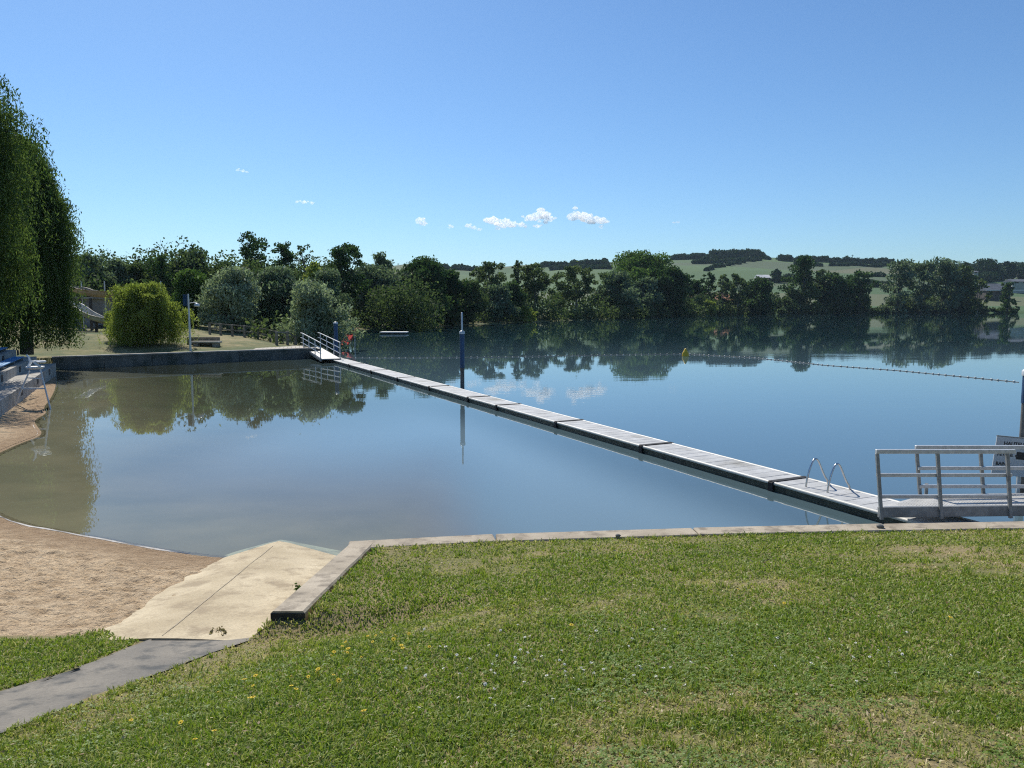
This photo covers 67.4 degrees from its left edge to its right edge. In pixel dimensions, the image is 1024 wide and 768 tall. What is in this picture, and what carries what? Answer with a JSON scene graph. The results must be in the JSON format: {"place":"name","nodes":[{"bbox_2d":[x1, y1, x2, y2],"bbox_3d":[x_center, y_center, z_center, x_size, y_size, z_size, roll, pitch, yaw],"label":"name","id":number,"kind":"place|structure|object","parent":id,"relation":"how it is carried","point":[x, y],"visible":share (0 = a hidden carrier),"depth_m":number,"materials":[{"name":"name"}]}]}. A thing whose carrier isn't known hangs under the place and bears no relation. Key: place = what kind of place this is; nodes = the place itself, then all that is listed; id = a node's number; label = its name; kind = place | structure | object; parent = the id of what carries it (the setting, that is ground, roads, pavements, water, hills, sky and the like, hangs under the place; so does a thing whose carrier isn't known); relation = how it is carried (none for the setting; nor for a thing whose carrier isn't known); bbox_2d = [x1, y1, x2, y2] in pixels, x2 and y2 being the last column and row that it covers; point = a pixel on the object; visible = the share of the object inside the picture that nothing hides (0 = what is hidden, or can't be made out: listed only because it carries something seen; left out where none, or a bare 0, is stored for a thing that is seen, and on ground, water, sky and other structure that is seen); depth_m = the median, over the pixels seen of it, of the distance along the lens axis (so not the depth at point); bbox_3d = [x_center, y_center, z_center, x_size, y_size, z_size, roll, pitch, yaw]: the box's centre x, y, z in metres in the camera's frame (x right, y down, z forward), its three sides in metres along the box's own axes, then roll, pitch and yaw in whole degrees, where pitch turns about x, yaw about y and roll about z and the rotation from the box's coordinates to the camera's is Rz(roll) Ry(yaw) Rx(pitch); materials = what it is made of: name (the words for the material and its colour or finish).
{"place":"outdoors","nodes":[
{"label":"outdoors","id":0,"kind":"place"},
{"bbox_2d":[0,377,55,454],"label":"beach","id":1,"kind":"structure","parent":0,"point":[28,414],"depth_m":24.61,"materials":[{"name":"sand"}]},
{"bbox_2d":[15,355,50,409],"bbox_3d":[-17.450,-0.032,27.780,1.801,2.092,0.678,0,6,0],"label":"lifeguard chair","id":2,"kind":"object","parent":1,"relation":"on","point":[37,366],"visible":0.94,"depth_m":27.56,"materials":[{"name":"white paint"}]},
{"bbox_2d":[0,513,225,635],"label":"beach","id":3,"kind":"structure","parent":0,"point":[37,566],"depth_m":9.95,"materials":[{"name":"sand"}]},
{"bbox_2d":[0,637,251,732],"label":"path","id":4,"kind":"structure","parent":0,"point":[144,659],"depth_m":6.12,"materials":[{"name":"concrete"}]},
{"bbox_2d":[100,540,340,640],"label":"ramp","id":5,"kind":"structure","parent":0,"point":[243,593],"depth_m":8.93,"materials":[{"name":"concrete"}]},
{"bbox_2d":[0,395,472,604],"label":"lake bed","id":6,"kind":"object","parent":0,"point":[219,476],"visible":0.04,"depth_m":17.24,"materials":[{"name":"sand"}]},
{"bbox_2d":[52,345,319,368],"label":"basin wall","id":7,"kind":"structure","parent":6,"relation":"on","point":[102,360],"depth_m":48.65,"materials":[{"name":"concrete"}]},
{"bbox_2d":[349,521,1023,550],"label":"kerb wall","id":8,"kind":"structure","parent":6,"relation":"on","point":[685,532],"depth_m":10.75,"materials":[{"name":"concrete"}]},
{"bbox_2d":[0,527,1023,767],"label":"lawn","id":9,"kind":"structure","parent":0,"point":[902,549],"depth_m":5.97,"materials":[{"name":"plant"}]},
{"bbox_2d":[270,542,373,620],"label":"ramp wall","id":10,"kind":"structure","parent":9,"relation":"on","point":[299,602],"depth_m":8.40,"materials":[{"name":"concrete"}]},
{"bbox_2d":[0,530,1023,767],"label":"clover","id":11,"kind":"object","parent":9,"relation":"on","point":[709,760],"visible":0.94,"depth_m":4.69,"materials":[{"name":"green plant"}]},
{"bbox_2d":[0,530,1023,767],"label":"fallen leaves","id":12,"kind":"object","parent":9,"relation":"on","point":[302,746],"visible":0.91,"depth_m":4.62,"materials":[{"name":"brown plant"}]},
{"bbox_2d":[0,258,1023,368],"bbox_3d":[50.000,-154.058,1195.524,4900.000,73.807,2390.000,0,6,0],"label":"terrain","id":13,"kind":"structure","parent":0,"point":[747,270],"depth_m":394.98,"materials":[{"name":"plant"}]},
{"bbox_2d":[0,350,55,416],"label":"stepped terrace","id":14,"kind":"structure","parent":13,"relation":"on","point":[12,378],"depth_m":32.42,"materials":[{"name":"concrete"}]},
{"bbox_2d":[0,74,64,339],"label":"weeping willow","id":15,"kind":"object","parent":13,"relation":"on","point":[12,255],"visible":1,"depth_m":31.35,"materials":[{"name":"green plant"}]},
{"bbox_2d":[0,133,90,354],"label":"weeping willow","id":16,"kind":"object","parent":13,"relation":"on","point":[54,278],"visible":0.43,"depth_m":43.01,"materials":[{"name":"green plant"}]},
{"bbox_2d":[56,297,114,327],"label":"slide building","id":17,"kind":"structure","parent":13,"relation":"on","point":[98,304],"depth_m":69.65,"materials":[{"name":"concrete"}]},
{"bbox_2d":[71,252,117,296],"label":"tree","id":18,"kind":"object","parent":13,"relation":"on","point":[94,264],"visible":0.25,"depth_m":90.34,"materials":[{"name":"green plant"}]},
{"bbox_2d":[69,281,161,331],"bbox_3d":[-34.908,-6.621,65.133,10.243,4.609,9.460,-3,7,-28],"label":"water slide","id":19,"kind":"object","parent":13,"relation":"on","point":[95,317],"visible":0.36,"depth_m":64.47,"materials":[{"name":"grey plastic"}]},
{"bbox_2d":[103,257,136,287],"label":"tree","id":20,"kind":"object","parent":13,"relation":"on","point":[118,266],"visible":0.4,"depth_m":93.30,"materials":[{"name":"green plant"}]},
{"bbox_2d":[126,262,149,283],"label":"tree","id":21,"kind":"object","parent":13,"relation":"on","point":[135,269],"visible":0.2,"depth_m":94.80,"materials":[{"name":"green plant"}]},
{"bbox_2d":[97,280,199,346],"bbox_3d":[-25.992,-4.779,53.680,6.239,4.880,5.929,5,8,39],"label":"bush","id":22,"kind":"object","parent":13,"relation":"on","point":[143,313],"visible":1,"depth_m":52.33,"materials":[{"name":"green plant"}]},
{"bbox_2d":[140,254,173,299],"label":"tree","id":23,"kind":"object","parent":13,"relation":"on","point":[158,265],"visible":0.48,"depth_m":90.96,"materials":[{"name":"green plant"}]},
{"bbox_2d":[157,247,209,288],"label":"tree","id":24,"kind":"object","parent":13,"relation":"on","point":[193,263],"visible":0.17,"depth_m":97.58,"materials":[{"name":"green plant"}]},
{"bbox_2d":[170,268,216,325],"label":"tree","id":25,"kind":"object","parent":13,"relation":"on","point":[186,281],"visible":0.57,"depth_m":76.51,"materials":[{"name":"green plant"}]},
{"bbox_2d":[187,337,221,346],"bbox_3d":[-22.001,-2.964,54.657,2.580,0.720,0.950,0,6,0],"label":"concrete bench","id":26,"kind":"object","parent":13,"relation":"on","point":[212,341],"visible":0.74,"depth_m":54.95,"materials":[{"name":"concrete"}]},
{"bbox_2d":[189,261,272,332],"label":"willow tree","id":27,"kind":"object","parent":13,"relation":"on","point":[232,291],"visible":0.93,"depth_m":72.56,"materials":[{"name":"plant"}]},
{"bbox_2d":[33,236,446,330],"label":"thicket","id":28,"kind":"object","parent":13,"relation":"on","point":[400,310],"visible":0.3,"depth_m":110.12,"materials":[{"name":"green plant"}]},
{"bbox_2d":[208,323,293,344],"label":"timber fence","id":29,"kind":"object","parent":13,"relation":"on","point":[220,329],"visible":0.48,"depth_m":65.88,"materials":[{"name":"wood"}]},
{"bbox_2d":[237,231,269,269],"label":"tree","id":30,"kind":"object","parent":13,"relation":"on","point":[255,246],"visible":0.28,"depth_m":110.05,"materials":[{"name":"green plant"}]},
{"bbox_2d":[248,263,299,336],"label":"willow tree","id":31,"kind":"object","parent":13,"relation":"on","point":[274,300],"visible":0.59,"depth_m":77.85,"materials":[{"name":"green plant"}]},
{"bbox_2d":[270,241,301,280],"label":"tree","id":32,"kind":"object","parent":13,"relation":"on","point":[286,254],"visible":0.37,"depth_m":108.22,"materials":[{"name":"green plant"}]},
{"bbox_2d":[294,244,317,281],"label":"tree","id":33,"kind":"object","parent":13,"relation":"on","point":[301,255],"visible":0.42,"depth_m":110.73,"materials":[{"name":"green plant"}]},
{"bbox_2d":[302,260,322,281],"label":"tree","id":34,"kind":"object","parent":13,"relation":"on","point":[312,267],"visible":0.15,"depth_m":94.81,"materials":[{"name":"green plant"}]},
{"bbox_2d":[271,268,364,350],"bbox_3d":[-15.633,-5.832,62.231,7.062,6.909,6.333,0,6,0],"label":"silver willow bush","id":35,"kind":"object","parent":13,"relation":"on","point":[311,303],"visible":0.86,"depth_m":61.11,"materials":[{"name":"green plant"}]},
{"bbox_2d":[303,267,354,335],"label":"willow tree","id":36,"kind":"object","parent":13,"relation":"on","point":[325,275],"visible":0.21,"depth_m":86.71,"materials":[{"name":"green plant"}]},
{"bbox_2d":[322,242,372,315],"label":"tree","id":37,"kind":"object","parent":13,"relation":"on","point":[344,252],"visible":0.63,"depth_m":114.07,"materials":[{"name":"green plant"}]},
{"bbox_2d":[346,262,405,323],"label":"willow tree","id":38,"kind":"object","parent":13,"relation":"on","point":[381,275],"visible":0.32,"depth_m":126.48,"materials":[{"name":"green plant"}]},
{"bbox_2d":[370,251,395,270],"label":"tree","id":39,"kind":"object","parent":13,"relation":"on","point":[379,258],"visible":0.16,"depth_m":137.80,"materials":[{"name":"green plant"}]},
{"bbox_2d":[402,254,457,324],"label":"tree","id":40,"kind":"object","parent":13,"relation":"on","point":[431,268],"visible":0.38,"depth_m":130.80,"materials":[{"name":"green plant"}]},
{"bbox_2d":[440,268,472,325],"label":"tree","id":41,"kind":"object","parent":13,"relation":"on","point":[455,287],"visible":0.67,"depth_m":139.76,"materials":[{"name":"green plant"}]},
{"bbox_2d":[456,278,490,323],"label":"tree","id":42,"kind":"object","parent":13,"relation":"on","point":[476,300],"visible":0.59,"depth_m":146.01,"materials":[{"name":"green plant"}]},
{"bbox_2d":[469,261,506,287],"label":"tree","id":43,"kind":"object","parent":13,"relation":"on","point":[482,275],"visible":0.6,"depth_m":177.32,"materials":[{"name":"green plant"}]},
{"bbox_2d":[480,283,520,321],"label":"willow tree","id":44,"kind":"object","parent":13,"relation":"on","point":[500,305],"visible":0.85,"depth_m":159.42,"materials":[{"name":"green plant"}]},
{"bbox_2d":[502,279,527,317],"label":"tree","id":45,"kind":"object","parent":13,"relation":"on","point":[517,293],"visible":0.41,"depth_m":169.55,"materials":[{"name":"green plant"}]},
{"bbox_2d":[510,260,527,291],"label":"tree","id":46,"kind":"object","parent":13,"relation":"on","point":[516,269],"visible":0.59,"depth_m":179.92,"materials":[{"name":"green plant"}]},
{"bbox_2d":[514,306,538,321],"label":"shrub","id":47,"kind":"object","parent":13,"relation":"on","point":[527,313],"visible":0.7,"depth_m":168.30,"materials":[{"name":"green plant"}]},
{"bbox_2d":[511,262,555,304],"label":"tree","id":48,"kind":"object","parent":13,"relation":"on","point":[542,283],"visible":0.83,"depth_m":180.96,"materials":[{"name":"green plant"}]},
{"bbox_2d":[540,259,609,266],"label":"hedge","id":49,"kind":"object","parent":13,"relation":"on","point":[571,262],"visible":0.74,"depth_m":923.03,"materials":[{"name":"plant"}]},
{"bbox_2d":[551,261,607,309],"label":"tree","id":50,"kind":"object","parent":13,"relation":"on","point":[571,273],"visible":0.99,"depth_m":200.65,"materials":[{"name":"green plant"}]},
{"bbox_2d":[549,263,612,270],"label":"hedge","id":51,"kind":"object","parent":13,"relation":"on","point":[583,266],"visible":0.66,"depth_m":848.76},
{"bbox_2d":[588,270,643,315],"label":"willow tree","id":52,"kind":"object","parent":13,"relation":"on","point":[617,282],"visible":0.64,"depth_m":217.54,"materials":[{"name":"green plant"}]},
{"bbox_2d":[234,302,1017,342],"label":"undergrowth","id":53,"kind":"object","parent":13,"relation":"on","point":[645,312],"visible":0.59,"depth_m":212.48,"materials":[{"name":"green plant"}]},
{"bbox_2d":[601,249,674,286],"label":"tree","id":54,"kind":"object","parent":13,"relation":"on","point":[640,264],"visible":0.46,"depth_m":254.50,"materials":[{"name":"green plant"}]},
{"bbox_2d":[630,276,664,314],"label":"willow tree","id":55,"kind":"object","parent":13,"relation":"on","point":[645,286],"visible":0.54,"depth_m":232.68,"materials":[{"name":"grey plant"}]},
{"bbox_2d":[651,263,690,312],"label":"tree","id":56,"kind":"object","parent":13,"relation":"on","point":[671,284],"visible":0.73,"depth_m":247.04,"materials":[{"name":"green plant"}]},
{"bbox_2d":[670,252,705,259],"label":"wood","id":57,"kind":"object","parent":13,"relation":"on","point":[684,256],"visible":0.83,"depth_m":1033.65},
{"bbox_2d":[699,272,717,297],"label":"tree","id":58,"kind":"object","parent":13,"relation":"on","point":[709,284],"visible":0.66,"depth_m":297.14,"materials":[{"name":"green plant"}]},
{"bbox_2d":[447,277,982,317],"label":"bank thicket","id":59,"kind":"object","parent":13,"relation":"on","point":[557,299],"visible":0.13,"depth_m":213.34,"materials":[{"name":"green plant"}]},
{"bbox_2d":[711,274,733,303],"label":"tree","id":60,"kind":"object","parent":13,"relation":"on","point":[725,287],"visible":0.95,"depth_m":289.14,"materials":[{"name":"green plant"}]},
{"bbox_2d":[691,256,755,263],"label":"hedge","id":61,"kind":"object","parent":13,"relation":"on","point":[710,261],"visible":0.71,"depth_m":932.11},
{"bbox_2d":[708,248,765,258],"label":"hilltop wood","id":62,"kind":"object","parent":13,"relation":"on","point":[730,253],"visible":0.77,"depth_m":1031.04,"materials":[{"name":"plant"}]},
{"bbox_2d":[703,255,771,270],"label":"hedge","id":63,"kind":"object","parent":13,"relation":"on","point":[728,263],"visible":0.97,"depth_m":881.96,"materials":[{"name":"plant"}]},
{"bbox_2d":[726,273,752,314],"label":"tree","id":64,"kind":"object","parent":13,"relation":"on","point":[736,282],"visible":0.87,"depth_m":293.98,"materials":[{"name":"green plant"}]},
{"bbox_2d":[740,276,778,314],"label":"tree","id":65,"kind":"object","parent":13,"relation":"on","point":[758,300],"visible":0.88,"depth_m":300.58,"materials":[{"name":"green plant"}]},
{"bbox_2d":[780,288,805,311],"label":"shrub","id":66,"kind":"object","parent":13,"relation":"on","point":[793,296],"visible":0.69,"depth_m":333.91,"materials":[{"name":"green plant"}]},
{"bbox_2d":[777,255,824,304],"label":"tree","id":67,"kind":"object","parent":13,"relation":"on","point":[805,264],"visible":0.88,"depth_m":335.01,"materials":[{"name":"green plant"}]},
{"bbox_2d":[812,269,834,302],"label":"tree","id":68,"kind":"object","parent":13,"relation":"on","point":[822,271],"visible":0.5,"depth_m":339.77,"materials":[{"name":"green plant"}]},
{"bbox_2d":[775,254,895,263],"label":"hedge","id":69,"kind":"object","parent":13,"relation":"on","point":[788,257],"visible":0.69,"depth_m":1018.80,"materials":[{"name":"plant"}]},
{"bbox_2d":[814,272,860,312],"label":"tree","id":70,"kind":"object","parent":13,"relation":"on","point":[838,295],"visible":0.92,"depth_m":338.58,"materials":[{"name":"green plant"}]},
{"bbox_2d":[793,261,891,267],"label":"hedge","id":71,"kind":"object","parent":13,"relation":"on","point":[853,263],"visible":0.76,"depth_m":923.50,"materials":[{"name":"plant"}]},
{"bbox_2d":[845,269,877,313],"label":"tree","id":72,"kind":"object","parent":13,"relation":"on","point":[863,298],"visible":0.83,"depth_m":343.57,"materials":[{"name":"green plant"}]},
{"bbox_2d":[879,258,917,312],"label":"tree","id":73,"kind":"object","parent":13,"relation":"on","point":[903,269],"visible":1,"depth_m":351.58,"materials":[{"name":"green plant"}]},
{"bbox_2d":[901,259,941,312],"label":"tree","id":74,"kind":"object","parent":13,"relation":"on","point":[923,292],"visible":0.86,"depth_m":353.13,"materials":[{"name":"green plant"}]},
{"bbox_2d":[920,256,970,312],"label":"tree","id":75,"kind":"object","parent":13,"relation":"on","point":[948,273],"visible":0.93,"depth_m":354.07,"materials":[{"name":"green plant"}]},
{"bbox_2d":[941,263,979,312],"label":"tree","id":76,"kind":"object","parent":13,"relation":"on","point":[970,279],"visible":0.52,"depth_m":356.87,"materials":[{"name":"green plant"}]},
{"bbox_2d":[968,278,992,312],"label":"tree","id":77,"kind":"object","parent":13,"relation":"on","point":[978,303],"visible":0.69,"depth_m":360.43,"materials":[{"name":"green plant"}]},
{"bbox_2d":[972,258,1004,273],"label":"tree","id":78,"kind":"object","parent":13,"relation":"on","point":[982,265],"visible":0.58,"depth_m":745.85,"materials":[{"name":"green plant"}]},
{"bbox_2d":[974,284,1010,300],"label":"barn","id":79,"kind":"structure","parent":13,"relation":"on","point":[996,295],"depth_m":467.57,"materials":[{"name":"grey wood"}]},
{"bbox_2d":[978,271,1008,282],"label":"hedge","id":80,"kind":"object","parent":13,"relation":"on","point":[991,276],"visible":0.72,"depth_m":714.59,"materials":[{"name":"plant"}]},
{"bbox_2d":[999,281,1019,312],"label":"broadleaf tree","id":81,"kind":"object","parent":13,"relation":"on","point":[1006,301],"visible":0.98,"depth_m":362.50,"materials":[{"name":"green plant"}]},
{"bbox_2d":[1002,261,1018,278],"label":"tree","id":82,"kind":"object","parent":13,"relation":"on","point":[1010,269],"visible":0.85,"depth_m":758.68,"materials":[{"name":"green plant"}]},
{"bbox_2d":[1003,279,1023,292],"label":"house","id":83,"kind":"structure","parent":13,"relation":"on","point":[1018,284],"depth_m":536.07,"materials":[{"name":"stone"}]},
{"bbox_2d":[0,0,1023,269],"label":"sky","id":84,"kind":"structure","parent":0,"point":[466,132],"materials":[{"name":"blue"}]},
{"bbox_2d":[45,313,1023,539],"bbox_3d":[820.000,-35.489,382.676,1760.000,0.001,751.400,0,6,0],"label":"water","id":85,"kind":"structure","parent":0,"point":[497,472],"depth_m":29.09,"materials":[{"name":"liquid"}]},
{"bbox_2d":[0,425,189,553],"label":"foam line","id":86,"kind":"object","parent":85,"relation":"on","point":[90,536],"visible":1,"depth_m":12.31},
{"bbox_2d":[332,359,364,366],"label":"pontoon section","id":87,"kind":"object","parent":85,"relation":"on","point":[345,362],"visible":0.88,"depth_m":48.29,"materials":[{"name":"grey concrete"}]},
{"bbox_2d":[301,332,340,360],"bbox_3d":[-13.395,-2.658,53.407,1.305,1.582,8.558,-3,6,-23],"label":"gangway","id":88,"kind":"object","parent":87,"relation":"on","point":[322,354],"visible":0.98,"depth_m":51.80,"materials":[{"name":"metal"}]},
{"bbox_2d":[349,364,387,373],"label":"pontoon section","id":89,"kind":"object","parent":85,"relation":"on","point":[367,368],"visible":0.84,"depth_m":43.64,"materials":[{"name":"grey concrete"}]},
{"bbox_2d":[371,370,415,381],"bbox_3d":[-6.181,-0.271,39.770,1.018,0.573,4.735,-3,6,-26],"label":"pontoon section","id":90,"kind":"object","parent":85,"relation":"on","point":[391,375],"visible":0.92,"depth_m":39.52,"materials":[{"name":"grey concrete"}]},
{"bbox_2d":[398,377,449,390],"bbox_3d":[-4.155,0.154,35.618,1.018,0.573,4.603,-3,6,-26],"label":"pontoon section","id":91,"kind":"object","parent":85,"relation":"on","point":[425,384],"visible":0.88,"depth_m":35.24,"materials":[{"name":"grey concrete"}]},
{"bbox_2d":[429,386,489,401],"bbox_3d":[-2.203,0.564,31.617,1.018,0.573,4.399,-3,6,-26],"label":"pontoon section","id":92,"kind":"object","parent":85,"relation":"on","point":[458,393],"visible":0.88,"depth_m":31.36,"materials":[{"name":"grey concrete"}]},
{"bbox_2d":[459,312,464,388],"bbox_3d":[-2.210,0.014,34.194,0.244,6.403,0.240,0,6,0],"label":"mooring post","id":93,"kind":"object","parent":85,"relation":"in","point":[462,354],"visible":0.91,"depth_m":33.98,"materials":[{"name":"metal"}]},
{"bbox_2d":[468,396,520,410],"bbox_3d":[-0.676,0.885,28.487,1.018,0.573,2.655,-3,6,-26],"label":"pontoon section","id":94,"kind":"object","parent":85,"relation":"on","point":[490,402],"visible":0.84,"depth_m":28.22,"materials":[{"name":"grey concrete"}]},
{"bbox_2d":[497,404,583,427],"bbox_3d":[0.837,1.202,25.387,1.018,0.573,4.335,-3,6,-26],"label":"pontoon section","id":95,"kind":"object","parent":85,"relation":"on","point":[546,417],"visible":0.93,"depth_m":25.09,"materials":[{"name":"grey concrete"}]},
{"bbox_2d":[557,420,673,452],"bbox_3d":[2.739,1.602,21.489,1.018,0.573,4.434,-3,6,-26],"label":"pontoon section","id":96,"kind":"object","parent":85,"relation":"on","point":[621,438],"visible":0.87,"depth_m":21.11,"materials":[{"name":"grey concrete"}]},
{"bbox_2d":[643,443,806,491],"bbox_3d":[4.669,2.007,17.534,1.018,0.573,4.464,-3,6,-26],"label":"pontoon section","id":97,"kind":"object","parent":85,"relation":"on","point":[764,477],"visible":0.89,"depth_m":17.08,"materials":[{"name":"grey concrete"}]},
{"bbox_2d":[691,354,1015,381],"bbox_3d":[19.551,-1.230,48.010,1.480,0.084,24.076,-3,7,-27],"label":"float rope","id":98,"kind":"object","parent":85,"relation":"on","point":[866,367],"visible":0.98,"depth_m":45.18,"materials":[{"name":"plastic"}]},
{"bbox_2d":[774,478,978,523],"bbox_3d":[6.650,2.427,13.474,0.962,0.565,4.670,-3,6,-26],"label":"pontoon section","id":99,"kind":"object","parent":85,"relation":"on","point":[852,501],"visible":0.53,"depth_m":14.12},
{"bbox_2d":[805,458,850,492],"bbox_3d":[6.151,2.175,14.887,0.738,1.439,0.558,-3,6,-26],"label":"swim ladder","id":100,"kind":"object","parent":99,"relation":"attached to","point":[830,476],"visible":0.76,"depth_m":14.71,"materials":[{"name":"silver metal"}]},
{"bbox_2d":[875,445,1023,519],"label":"gangway","id":101,"kind":"object","parent":99,"relation":"on","point":[1009,504],"visible":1,"depth_m":12.45,"materials":[{"name":"metal"}]},
{"bbox_2d":[1015,369,1023,492],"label":"mooring post","id":102,"kind":"object","parent":85,"relation":"in","point":[1021,432],"visible":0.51,"depth_m":15.12,"materials":[{"name":"metal"}]},
{"bbox_2d":[991,435,1023,492],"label":"water depth sign","id":103,"kind":"object","parent":102,"relation":"attached to","point":[1017,459],"visible":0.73,"depth_m":14.51,"materials":[{"name":"metal"}]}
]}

